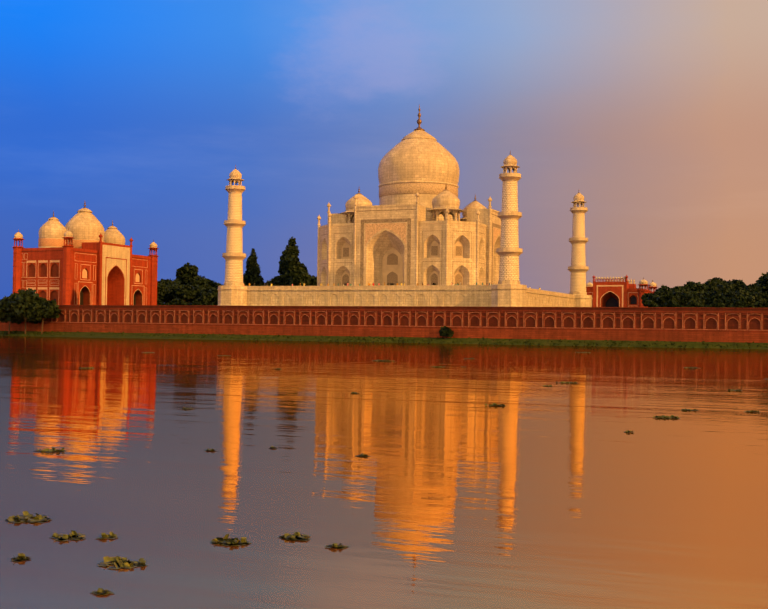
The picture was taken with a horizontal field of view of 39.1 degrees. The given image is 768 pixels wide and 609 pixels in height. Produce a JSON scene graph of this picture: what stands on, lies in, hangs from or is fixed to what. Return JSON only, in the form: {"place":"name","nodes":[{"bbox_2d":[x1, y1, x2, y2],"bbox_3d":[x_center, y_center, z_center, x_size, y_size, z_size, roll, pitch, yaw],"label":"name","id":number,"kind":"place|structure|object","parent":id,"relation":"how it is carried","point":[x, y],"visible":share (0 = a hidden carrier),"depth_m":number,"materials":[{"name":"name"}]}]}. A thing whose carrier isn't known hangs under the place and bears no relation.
{"place":"outdoors","nodes":[
{"label":"outdoors","id":0,"kind":"place"},
{"bbox_2d":[0,336,767,608],"bbox_3d":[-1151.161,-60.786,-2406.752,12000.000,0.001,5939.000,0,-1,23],"label":"river water","id":1,"kind":"structure","parent":0,"point":[451,490],"depth_m":32.85,"materials":[{"name":"liquid"}]},
{"bbox_2d":[6,352,766,594],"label":"floating plants","id":2,"kind":"object","parent":1,"relation":"on","point":[118,562],"visible":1,"depth_m":22.65,"materials":[{"name":"green plant"}]},
{"bbox_2d":[0,331,767,348],"bbox_3d":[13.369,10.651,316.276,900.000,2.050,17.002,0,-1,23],"label":"river bank ground","id":3,"kind":"structure","parent":0,"point":[545,342],"depth_m":325.64,"materials":[{"name":"green plant"}]},
{"bbox_2d":[0,288,453,338],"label":"bank trees","id":4,"kind":"object","parent":3,"relation":"on","point":[29,305],"visible":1,"depth_m":372.84,"materials":[{"name":"green plant"}]},
{"bbox_2d":[0,305,767,342],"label":"boundary wall","id":5,"kind":"structure","parent":3,"relation":"on","point":[705,324],"depth_m":325.38,"materials":[{"name":"stone"}]},
{"bbox_2d":[217,284,592,306],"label":"marble platform","id":6,"kind":"structure","parent":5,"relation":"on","point":[506,295],"depth_m":348.57,"materials":[{"name":"white stone"}]},
{"bbox_2d":[222,165,245,285],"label":"minaret","id":7,"kind":"object","parent":6,"relation":"on","point":[234,256],"visible":1,"depth_m":363.40,"materials":[{"name":"stone"}]},
{"bbox_2d":[317,103,500,285],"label":"domed mausoleum","id":8,"kind":"structure","parent":6,"relation":"on","point":[410,229],"depth_m":368.99,"materials":[{"name":"white stone"}]},
{"bbox_2d":[249,281,539,289],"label":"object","id":9,"kind":"object","parent":8,"relation":"on","point":[387,284],"visible":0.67,"depth_m":350.16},
{"bbox_2d":[496,151,522,284],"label":"minaret","id":10,"kind":"object","parent":6,"relation":"on","point":[509,251],"visible":1,"depth_m":326.55,"materials":[{"name":"stone"}]},
{"bbox_2d":[567,191,588,294],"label":"minaret","id":11,"kind":"object","parent":6,"relation":"on","point":[578,268],"visible":1,"depth_m":415.17,"materials":[{"name":"stone"}]},
{"bbox_2d":[0,330,767,348],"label":"bank reeds","id":12,"kind":"object","parent":3,"relation":"on","point":[483,338],"visible":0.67,"depth_m":319.94,"materials":[{"name":"green plant"}]},
{"bbox_2d":[0,0,767,298],"label":"sky","id":13,"kind":"structure","parent":0,"point":[142,113],"materials":[{"name":"blue"}]},
{"label":"terrain","id":14,"kind":"structure","parent":0,"visible":0},
{"bbox_2d":[12,201,158,304],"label":"jawab mehman khana","id":15,"kind":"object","parent":14,"relation":"on","point":[82,257],"visible":0.98,"depth_m":427.90,"materials":[{"name":"red stone"}]},
{"bbox_2d":[157,237,316,302],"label":"garden trees","id":16,"kind":"object","parent":14,"relation":"on","point":[188,283],"visible":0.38,"depth_m":488.65,"materials":[{"name":"green plant"}]},
{"bbox_2d":[157,280,767,307],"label":"hedge shrubs","id":17,"kind":"object","parent":14,"relation":"on","point":[724,288],"visible":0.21,"depth_m":416.25,"materials":[{"name":"green plant"}]},
{"bbox_2d":[586,275,656,306],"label":"gatehouse building","id":18,"kind":"structure","parent":14,"relation":"on","point":[608,293],"depth_m":675.85,"materials":[{"name":"red stone"}]},
{"bbox_2d":[641,272,767,306],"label":"garden trees","id":19,"kind":"object","parent":14,"relation":"on","point":[707,292],"visible":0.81,"depth_m":442.96,"materials":[{"name":"green plant"}]}
]}

